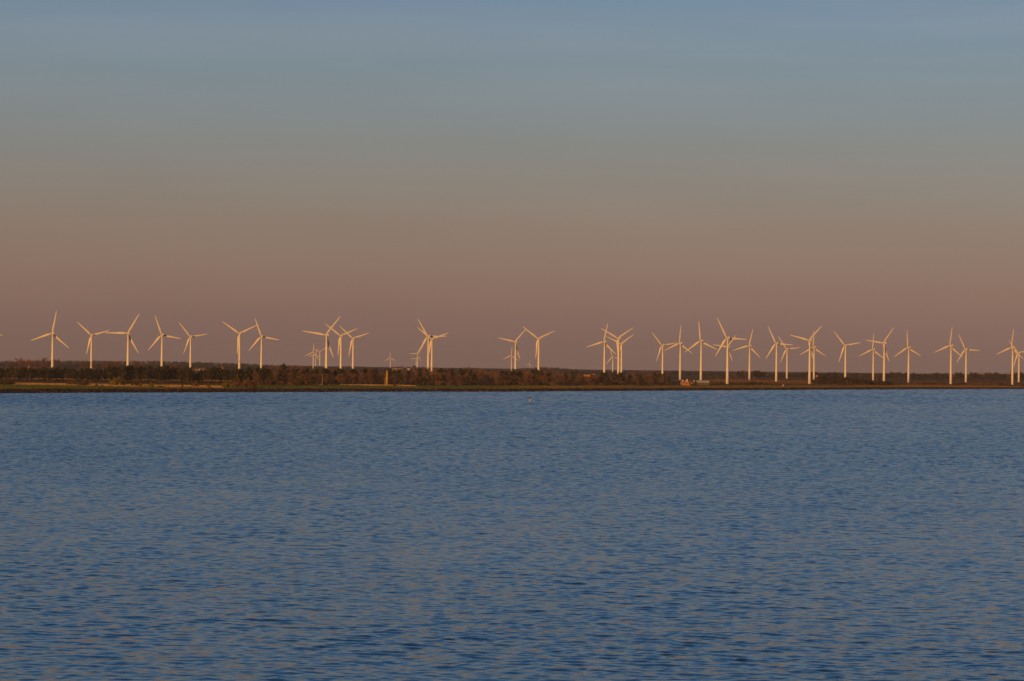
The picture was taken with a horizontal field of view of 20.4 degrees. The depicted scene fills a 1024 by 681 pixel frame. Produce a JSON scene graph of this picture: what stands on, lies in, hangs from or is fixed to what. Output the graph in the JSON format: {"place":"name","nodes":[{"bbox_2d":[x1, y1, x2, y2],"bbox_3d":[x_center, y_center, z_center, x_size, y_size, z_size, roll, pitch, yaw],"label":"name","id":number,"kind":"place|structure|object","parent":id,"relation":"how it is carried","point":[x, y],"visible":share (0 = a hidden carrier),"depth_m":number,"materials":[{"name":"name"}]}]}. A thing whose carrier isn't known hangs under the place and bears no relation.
{"place":"outdoors","nodes":[
{"label":"outdoors","id":0,"kind":"place"},
{"bbox_2d":[25,364,245,367],"bbox_3d":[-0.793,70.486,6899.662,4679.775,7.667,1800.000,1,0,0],"label":"hills","id":1,"kind":"structure","parent":0,"point":[150,364],"depth_m":6640.53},
{"bbox_2d":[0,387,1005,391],"bbox_3d":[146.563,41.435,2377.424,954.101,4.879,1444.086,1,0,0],"label":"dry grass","id":2,"kind":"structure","parent":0,"point":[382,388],"depth_m":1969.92,"materials":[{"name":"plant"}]},
{"bbox_2d":[0,389,1023,680],"bbox_3d":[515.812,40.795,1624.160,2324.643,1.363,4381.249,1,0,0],"label":"water","id":3,"kind":"structure","parent":0,"point":[708,535],"depth_m":359.65,"materials":[{"name":"blue liquid"}]},
{"bbox_2d":[0,362,1023,392],"bbox_3d":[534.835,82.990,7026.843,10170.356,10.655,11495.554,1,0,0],"label":"ground","id":4,"kind":"structure","parent":0,"point":[639,371],"depth_m":2618.99,"materials":[{"name":"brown plant"}]},
{"bbox_2d":[18,367,25,379],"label":"pine tree","id":5,"kind":"object","parent":4,"relation":"on","point":[21,377],"visible":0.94,"depth_m":2197.33,"materials":[{"name":"green plant"}]},
{"bbox_2d":[22,368,28,379],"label":"pine tree","id":6,"kind":"object","parent":4,"relation":"on","point":[26,370],"visible":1,"depth_m":2176.81,"materials":[{"name":"green plant"}]},
{"bbox_2d":[26,368,32,380],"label":"pine tree","id":7,"kind":"object","parent":4,"relation":"on","point":[29,372],"visible":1,"depth_m":2175.68,"materials":[{"name":"green plant"}]},
{"bbox_2d":[32,369,39,380],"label":"pine tree","id":8,"kind":"object","parent":4,"relation":"on","point":[33,371],"visible":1,"depth_m":2188.45,"materials":[{"name":"green plant"}]},
{"bbox_2d":[38,366,46,379],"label":"pine tree","id":9,"kind":"object","parent":4,"relation":"on","point":[42,372],"visible":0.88,"depth_m":2197.77,"materials":[{"name":"green plant"}]},
{"bbox_2d":[31,311,68,373],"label":"wind turbine","id":10,"kind":"object","parent":4,"relation":"on","point":[52,348],"visible":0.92,"depth_m":2712.89,"materials":[{"name":"metal"}]},
{"bbox_2d":[54,367,61,379],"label":"pine tree","id":11,"kind":"object","parent":4,"relation":"on","point":[59,374],"visible":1,"depth_m":2192.70,"materials":[{"name":"green plant"}]},
{"bbox_2d":[61,367,68,380],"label":"pine tree","id":12,"kind":"object","parent":4,"relation":"on","point":[65,371],"visible":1,"depth_m":2180.70,"materials":[{"name":"green plant"}]},
{"bbox_2d":[66,368,73,378],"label":"pine tree","id":13,"kind":"object","parent":4,"relation":"on","point":[68,372],"visible":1,"depth_m":2174.30,"materials":[{"name":"green plant"}]},
{"bbox_2d":[67,378,77,384],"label":"shrub","id":14,"kind":"object","parent":4,"relation":"on","point":[72,382],"visible":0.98,"depth_m":1904.28,"materials":[{"name":"brown plant"}]},
{"bbox_2d":[70,368,77,379],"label":"pine tree","id":15,"kind":"object","parent":4,"relation":"on","point":[72,369],"visible":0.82,"depth_m":2209.00,"materials":[{"name":"green plant"}]},
{"bbox_2d":[79,368,84,379],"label":"pine tree","id":16,"kind":"object","parent":4,"relation":"on","point":[82,373],"visible":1,"depth_m":2199.68,"materials":[{"name":"green plant"}]},
{"bbox_2d":[78,379,90,385],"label":"shrub","id":17,"kind":"object","parent":4,"relation":"on","point":[85,382],"visible":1,"depth_m":1899.19,"materials":[{"name":"brown plant"}]},
{"bbox_2d":[87,368,93,378],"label":"pine tree","id":18,"kind":"object","parent":4,"relation":"on","point":[89,372],"visible":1,"depth_m":2175.52,"materials":[{"name":"green plant"}]},
{"bbox_2d":[78,323,108,367],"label":"wind turbine","id":19,"kind":"object","parent":4,"relation":"on","point":[88,332],"visible":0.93,"depth_m":3186.04,"materials":[{"name":"metal"}]},
{"bbox_2d":[97,368,102,379],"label":"pine tree","id":20,"kind":"object","parent":4,"relation":"on","point":[98,374],"visible":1,"depth_m":2193.93,"materials":[{"name":"green plant"}]},
{"bbox_2d":[101,368,107,379],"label":"pine tree","id":21,"kind":"object","parent":4,"relation":"on","point":[104,373],"visible":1,"depth_m":2202.13,"materials":[{"name":"green plant"}]},
{"bbox_2d":[105,366,113,381],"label":"pine tree","id":22,"kind":"object","parent":4,"relation":"on","point":[110,376],"visible":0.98,"depth_m":2196.22,"materials":[{"name":"green plant"}]},
{"bbox_2d":[110,366,119,377],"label":"pine tree","id":23,"kind":"object","parent":4,"relation":"on","point":[113,369],"visible":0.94,"depth_m":2208.59,"materials":[{"name":"green plant"}]},
{"bbox_2d":[108,376,125,385],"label":"shrub","id":24,"kind":"object","parent":4,"relation":"on","point":[114,381],"visible":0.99,"depth_m":1898.54,"materials":[{"name":"plant"}]},
{"bbox_2d":[115,366,120,380],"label":"pine tree","id":25,"kind":"object","parent":4,"relation":"on","point":[118,372],"visible":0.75,"depth_m":2205.68,"materials":[{"name":"green plant"}]},
{"bbox_2d":[106,314,138,365],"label":"wind turbine","id":26,"kind":"object","parent":4,"relation":"on","point":[128,339],"visible":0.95,"depth_m":2712.57,"materials":[{"name":"metal"}]},
{"bbox_2d":[120,367,128,379],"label":"pine tree","id":27,"kind":"object","parent":4,"relation":"on","point":[123,373],"visible":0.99,"depth_m":2181.93,"materials":[{"name":"green plant"}]},
{"bbox_2d":[126,365,133,380],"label":"pine tree","id":28,"kind":"object","parent":4,"relation":"on","point":[131,375],"visible":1,"depth_m":2189.38,"materials":[{"name":"green plant"}]},
{"bbox_2d":[130,377,142,384],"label":"shrub","id":29,"kind":"object","parent":4,"relation":"on","point":[133,382],"visible":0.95,"depth_m":1908.57,"materials":[{"name":"brown plant"}]},
{"bbox_2d":[136,366,144,378],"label":"pine tree","id":30,"kind":"object","parent":4,"relation":"on","point":[141,370],"visible":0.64,"depth_m":2213.82,"materials":[{"name":"green plant"}]},
{"bbox_2d":[147,365,154,381],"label":"pine tree","id":31,"kind":"object","parent":4,"relation":"on","point":[150,369],"visible":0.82,"depth_m":2210.29,"materials":[{"name":"green plant"}]},
{"bbox_2d":[154,368,163,379],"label":"pine tree","id":32,"kind":"object","parent":4,"relation":"on","point":[159,371],"visible":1,"depth_m":2174.93,"materials":[{"name":"green plant"}]},
{"bbox_2d":[158,366,167,381],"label":"pine tree","id":33,"kind":"object","parent":4,"relation":"on","point":[163,368],"visible":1,"depth_m":2185.71,"materials":[{"name":"green plant"}]},
{"bbox_2d":[149,316,180,366],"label":"wind turbine","id":34,"kind":"object","parent":4,"relation":"on","point":[161,336],"visible":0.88,"depth_m":3052.25,"materials":[{"name":"metal"}]},
{"bbox_2d":[164,365,171,381],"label":"pine tree","id":35,"kind":"object","parent":4,"relation":"on","point":[167,368],"visible":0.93,"depth_m":2206.69,"materials":[{"name":"green plant"}]},
{"bbox_2d":[168,366,175,382],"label":"pine tree","id":36,"kind":"object","parent":4,"relation":"on","point":[172,368],"visible":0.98,"depth_m":2208.86,"materials":[{"name":"green plant"}]},
{"bbox_2d":[172,367,179,378],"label":"pine tree","id":37,"kind":"object","parent":4,"relation":"on","point":[176,370],"visible":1,"depth_m":2204.67,"materials":[{"name":"green plant"}]},
{"bbox_2d":[185,369,190,381],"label":"pine tree","id":38,"kind":"object","parent":4,"relation":"on","point":[187,373],"visible":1,"depth_m":2181.73,"materials":[{"name":"green plant"}]},
{"bbox_2d":[180,324,205,367],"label":"wind turbine","id":39,"kind":"object","parent":4,"relation":"on","point":[191,336],"visible":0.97,"depth_m":3376.85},
{"bbox_2d":[197,369,202,382],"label":"pine tree","id":40,"kind":"object","parent":4,"relation":"on","point":[200,372],"visible":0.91,"depth_m":2196.63,"materials":[{"name":"green plant"}]},
{"bbox_2d":[200,369,206,381],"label":"pine tree","id":41,"kind":"object","parent":4,"relation":"on","point":[203,378],"visible":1,"depth_m":2175.84,"materials":[{"name":"green plant"}]},
{"bbox_2d":[5,377,413,387],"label":"reed bed","id":42,"kind":"object","parent":4,"relation":"on","point":[172,385],"visible":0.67,"depth_m":1934.95,"materials":[{"name":"plant"}]},
{"bbox_2d":[209,366,215,379],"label":"pine tree","id":43,"kind":"object","parent":4,"relation":"on","point":[211,369],"visible":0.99,"depth_m":2195.11,"materials":[{"name":"green plant"}]},
{"bbox_2d":[213,368,220,379],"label":"pine tree","id":44,"kind":"object","parent":4,"relation":"on","point":[217,374],"visible":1,"depth_m":2190.78,"materials":[{"name":"green plant"}]},
{"bbox_2d":[220,369,231,380],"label":"pine tree","id":45,"kind":"object","parent":4,"relation":"on","point":[224,376],"visible":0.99,"depth_m":2188.65,"materials":[{"name":"green plant"}]},
{"bbox_2d":[222,380,231,387],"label":"shrub","id":46,"kind":"object","parent":4,"relation":"on","point":[226,384],"visible":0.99,"depth_m":1894.04,"materials":[{"name":"plant"}]},
{"bbox_2d":[230,376,241,387],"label":"shrub","id":47,"kind":"object","parent":4,"relation":"on","point":[236,383],"visible":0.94,"depth_m":1923.53,"materials":[{"name":"brown plant"}]},
{"bbox_2d":[232,369,241,381],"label":"pine tree","id":48,"kind":"object","parent":4,"relation":"on","point":[236,371],"visible":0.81,"depth_m":2175.21,"materials":[{"name":"green plant"}]},
{"bbox_2d":[222,321,256,368],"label":"wind turbine","id":49,"kind":"object","parent":4,"relation":"on","point":[238,342],"visible":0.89,"depth_m":2990.48,"materials":[{"name":"metal"}]},
{"bbox_2d":[241,369,248,381],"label":"pine tree","id":50,"kind":"object","parent":4,"relation":"on","point":[244,375],"visible":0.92,"depth_m":2177.63,"materials":[{"name":"green plant"}]},
{"bbox_2d":[242,377,251,386],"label":"shrub","id":51,"kind":"object","parent":4,"relation":"on","point":[247,384],"visible":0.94,"depth_m":1923.87,"materials":[{"name":"brown plant"}]},
{"bbox_2d":[245,367,253,380],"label":"pine tree","id":52,"kind":"object","parent":4,"relation":"on","point":[249,369],"visible":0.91,"depth_m":2191.51,"materials":[{"name":"green plant"}]},
{"bbox_2d":[259,371,265,382],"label":"pine tree","id":53,"kind":"object","parent":4,"relation":"on","point":[262,375],"visible":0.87,"depth_m":2110.88,"materials":[{"name":"green plant"}]},
{"bbox_2d":[249,319,278,367],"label":"wind turbine","id":54,"kind":"object","parent":4,"relation":"on","point":[257,340],"visible":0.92,"depth_m":3257.19,"materials":[{"name":"metal"}]},
{"bbox_2d":[0,384,552,389],"bbox_3d":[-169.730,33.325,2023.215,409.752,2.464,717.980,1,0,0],"label":"grass","id":55,"kind":"structure","parent":4,"relation":"on","point":[259,386],"depth_m":2025.66,"materials":[{"name":"plant"}]},
{"bbox_2d":[294,373,314,384],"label":"shrub","id":56,"kind":"object","parent":4,"relation":"on","point":[302,380],"visible":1,"depth_m":2112.82,"materials":[{"name":"brown plant"}]},
{"bbox_2d":[303,367,312,378],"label":"pine tree","id":57,"kind":"object","parent":4,"relation":"on","point":[307,371],"visible":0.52,"depth_m":2191.46,"materials":[{"name":"green plant"}]},
{"bbox_2d":[304,317,339,368],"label":"wind turbine","id":58,"kind":"object","parent":4,"relation":"on","point":[327,344],"visible":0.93,"depth_m":2525.74,"materials":[{"name":"metal"}]},
{"bbox_2d":[321,367,329,382],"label":"pine tree","id":59,"kind":"object","parent":4,"relation":"on","point":[326,371],"visible":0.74,"depth_m":2194.27,"materials":[{"name":"green plant"}]},
{"bbox_2d":[332,368,344,383],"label":"pine tree","id":60,"kind":"object","parent":4,"relation":"on","point":[337,371],"visible":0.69,"depth_m":2208.58,"materials":[{"name":"green plant"}]},
{"bbox_2d":[326,324,357,368],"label":"wind turbine","id":61,"kind":"object","parent":4,"relation":"on","point":[340,340],"visible":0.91,"depth_m":3143.90,"materials":[{"name":"metal"}]},
{"bbox_2d":[340,326,367,368],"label":"wind turbine","id":62,"kind":"object","parent":4,"relation":"on","point":[352,342],"visible":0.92,"depth_m":3407.35,"materials":[{"name":"metal"}]},
{"bbox_2d":[360,368,369,382],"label":"pine tree","id":63,"kind":"object","parent":4,"relation":"on","point":[364,371],"visible":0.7,"depth_m":2229.46,"materials":[{"name":"green plant"}]},
{"bbox_2d":[371,368,379,383],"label":"pine tree","id":64,"kind":"object","parent":4,"relation":"on","point":[376,371],"visible":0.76,"depth_m":2265.97,"materials":[{"name":"green plant"}]},
{"bbox_2d":[394,370,402,383],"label":"pine tree","id":65,"kind":"object","parent":4,"relation":"on","point":[398,373],"visible":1,"depth_m":2239.48,"materials":[{"name":"green plant"}]},
{"bbox_2d":[406,371,413,383],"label":"pine tree","id":66,"kind":"object","parent":4,"relation":"on","point":[409,373],"visible":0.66,"depth_m":2303.10,"materials":[{"name":"green plant"}]},
{"bbox_2d":[418,320,445,371],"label":"wind turbine","id":67,"kind":"object","parent":4,"relation":"on","point":[428,336],"visible":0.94,"depth_m":3052.40,"materials":[{"name":"metal"}]},
{"bbox_2d":[417,327,446,371],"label":"wind turbine","id":68,"kind":"object","parent":4,"relation":"on","point":[431,344],"visible":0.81,"depth_m":3329.78,"materials":[{"name":"metal"}]},
{"bbox_2d":[447,368,454,380],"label":"pine tree","id":69,"kind":"object","parent":4,"relation":"on","point":[451,372],"visible":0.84,"depth_m":2338.69,"materials":[{"name":"green plant"}]},
{"bbox_2d":[467,371,475,381],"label":"pine tree","id":70,"kind":"object","parent":4,"relation":"on","point":[471,373],"visible":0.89,"depth_m":2317.71,"materials":[{"name":"green plant"}]},
{"bbox_2d":[498,370,506,382],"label":"pine tree","id":71,"kind":"object","parent":4,"relation":"on","point":[502,373],"visible":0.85,"depth_m":2397.34,"materials":[{"name":"green plant"}]},
{"bbox_2d":[0,360,1022,378],"bbox_3d":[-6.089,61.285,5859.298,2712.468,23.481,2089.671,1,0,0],"label":"woods","id":72,"kind":"object","parent":4,"relation":"on","point":[154,364],"visible":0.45,"depth_m":5101.85,"materials":[{"name":"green plant"}]},
{"bbox_2d":[0,387,1023,392],"bbox_3d":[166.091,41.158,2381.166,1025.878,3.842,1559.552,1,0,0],"label":"shore rocks","id":73,"kind":"object","parent":4,"relation":"on","point":[51,390],"visible":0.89,"depth_m":2006.87,"materials":[{"name":"stone"}]},
{"bbox_2d":[1,368,1023,385],"bbox_3d":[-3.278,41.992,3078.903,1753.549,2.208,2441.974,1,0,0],"label":"undergrowth","id":74,"kind":"object","parent":4,"relation":"on","point":[177,382],"visible":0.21,"depth_m":2767.40,"materials":[{"name":"plant"}]},
{"bbox_2d":[500,329,525,368],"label":"wind turbine","id":75,"kind":"object","parent":4,"relation":"on","point":[515,341],"visible":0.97,"depth_m":3407.85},
{"bbox_2d":[523,327,553,372],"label":"wind turbine","id":76,"kind":"object","parent":4,"relation":"on","point":[538,347],"visible":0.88,"depth_m":3090.93,"materials":[{"name":"metal"}]},
{"bbox_2d":[588,324,615,374],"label":"wind turbine","id":77,"kind":"object","parent":4,"relation":"on","point":[604,342],"visible":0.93,"depth_m":3255.95,"materials":[{"name":"metal"}]},
{"bbox_2d":[601,328,632,373],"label":"wind turbine","id":78,"kind":"object","parent":4,"relation":"on","point":[618,338],"visible":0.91,"depth_m":3052.19,"materials":[{"name":"metal"}]},
{"bbox_2d":[606,334,633,372],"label":"wind turbine","id":79,"kind":"object","parent":4,"relation":"on","point":[621,350],"visible":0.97,"depth_m":3663.07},
{"bbox_2d":[653,334,673,375],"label":"wind turbine","id":80,"kind":"object","parent":4,"relation":"on","point":[662,345],"visible":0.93,"depth_m":3663.69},
{"bbox_2d":[673,380,680,384],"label":"shed","id":81,"kind":"structure","parent":4,"relation":"on","point":[676,382],"depth_m":2587.54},
{"bbox_2d":[664,327,692,379],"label":"wind turbine","id":82,"kind":"object","parent":4,"relation":"on","point":[680,343],"visible":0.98,"depth_m":3439.28,"materials":[{"name":"metal"}]},
{"bbox_2d":[685,325,716,379],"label":"wind turbine","id":83,"kind":"object","parent":4,"relation":"on","point":[700,341],"visible":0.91,"depth_m":3116.99,"materials":[{"name":"metal"}]},
{"bbox_2d":[696,380,708,384],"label":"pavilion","id":84,"kind":"structure","parent":4,"relation":"on","point":[703,382],"depth_m":2637.30,"materials":[{"name":"white glass"}]},
{"bbox_2d":[713,336,735,377],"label":"wind turbine","id":85,"kind":"object","parent":4,"relation":"on","point":[728,350],"visible":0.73,"depth_m":4006.28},
{"bbox_2d":[715,318,746,383],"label":"wind turbine","id":86,"kind":"object","parent":4,"relation":"on","point":[727,357],"visible":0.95,"depth_m":2817.48,"materials":[{"name":"metal"}]},
{"bbox_2d":[735,330,759,379],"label":"wind turbine","id":87,"kind":"object","parent":4,"relation":"on","point":[749,345],"visible":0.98,"depth_m":3609.05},
{"bbox_2d":[766,327,791,381],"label":"wind turbine","id":88,"kind":"object","parent":4,"relation":"on","point":[776,343],"visible":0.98,"depth_m":3300.12,"materials":[{"name":"metal"}]},
{"bbox_2d":[779,338,800,378],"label":"wind turbine","id":89,"kind":"object","parent":4,"relation":"on","point":[787,349],"visible":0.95,"depth_m":4070.46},
{"bbox_2d":[791,326,821,383],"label":"wind turbine","id":90,"kind":"object","parent":4,"relation":"on","point":[809,364],"visible":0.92,"depth_m":2989.63,"materials":[{"name":"metal"}]},
{"bbox_2d":[800,337,824,378],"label":"wind turbine","id":91,"kind":"object","parent":4,"relation":"on","point":[814,347],"visible":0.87,"depth_m":3757.02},
{"bbox_2d":[816,375,825,383],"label":"shrub","id":92,"kind":"object","parent":4,"relation":"on","point":[821,380],"visible":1,"depth_m":2966.80,"materials":[{"name":"green plant"}]},
{"bbox_2d":[827,376,838,383],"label":"shrub","id":93,"kind":"object","parent":4,"relation":"on","point":[832,380],"visible":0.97,"depth_m":2948.97,"materials":[{"name":"green plant"}]},
{"bbox_2d":[838,377,850,384],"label":"shrub","id":94,"kind":"object","parent":4,"relation":"on","point":[843,381],"visible":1,"depth_m":2937.86,"materials":[{"name":"green plant"}]},
{"bbox_2d":[834,332,860,377],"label":"wind turbine","id":95,"kind":"object","parent":4,"relation":"on","point":[845,345],"visible":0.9,"depth_m":3440.08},
{"bbox_2d":[845,377,853,384],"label":"shrub","id":96,"kind":"object","parent":4,"relation":"on","point":[851,380],"visible":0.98,"depth_m":2937.51,"materials":[{"name":"grey plant"}]},
{"bbox_2d":[858,379,871,384],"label":"shrub","id":97,"kind":"object","parent":4,"relation":"on","point":[862,381],"visible":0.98,"depth_m":2937.43,"materials":[{"name":"grey plant"}]},
{"bbox_2d":[707,378,1023,388],"bbox_3d":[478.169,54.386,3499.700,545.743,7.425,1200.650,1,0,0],"label":"heath","id":98,"kind":"object","parent":4,"relation":"on","point":[767,380],"visible":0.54,"depth_m":3144.09,"materials":[{"name":"plant"}]},
{"bbox_2d":[860,335,882,379],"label":"wind turbine","id":99,"kind":"object","parent":4,"relation":"on","point":[873,358],"visible":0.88,"depth_m":3856.03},
{"bbox_2d":[866,329,892,381],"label":"wind turbine","id":100,"kind":"object","parent":4,"relation":"on","point":[884,348],"visible":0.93,"depth_m":3116.97,"materials":[{"name":"metal"}]},
{"bbox_2d":[894,332,920,382],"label":"wind turbine","id":101,"kind":"object","parent":4,"relation":"on","point":[909,347],"visible":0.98,"depth_m":3488.53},
{"bbox_2d":[934,330,961,383],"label":"wind turbine","id":102,"kind":"object","parent":4,"relation":"on","point":[951,349],"visible":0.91,"depth_m":3284.89,"materials":[{"name":"metal"}]},
{"bbox_2d":[957,336,979,381],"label":"wind turbine","id":103,"kind":"object","parent":4,"relation":"on","point":[965,349],"visible":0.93,"depth_m":3757.14,"materials":[{"name":"metal"}]},
{"bbox_2d":[996,329,1021,384],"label":"wind turbine","id":104,"kind":"object","parent":4,"relation":"on","point":[1012,348],"visible":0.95,"depth_m":3329.78,"materials":[{"name":"metal"}]},
{"bbox_2d":[1009,341,1023,381],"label":"wind turbine","id":105,"kind":"object","parent":4,"relation":"on","point":[1019,353],"visible":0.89,"depth_m":3960.32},
{"bbox_2d":[0,0,1023,373],"label":"sky","id":106,"kind":"structure","parent":0,"point":[479,173],"materials":[{"name":"blue"}]},
{"bbox_2d":[507,385,1021,390],"bbox_3d":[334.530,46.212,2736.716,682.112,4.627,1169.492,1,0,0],"label":"grass","id":107,"kind":"structure","parent":0,"point":[670,386],"depth_m":2522.85,"materials":[{"name":"plant"}]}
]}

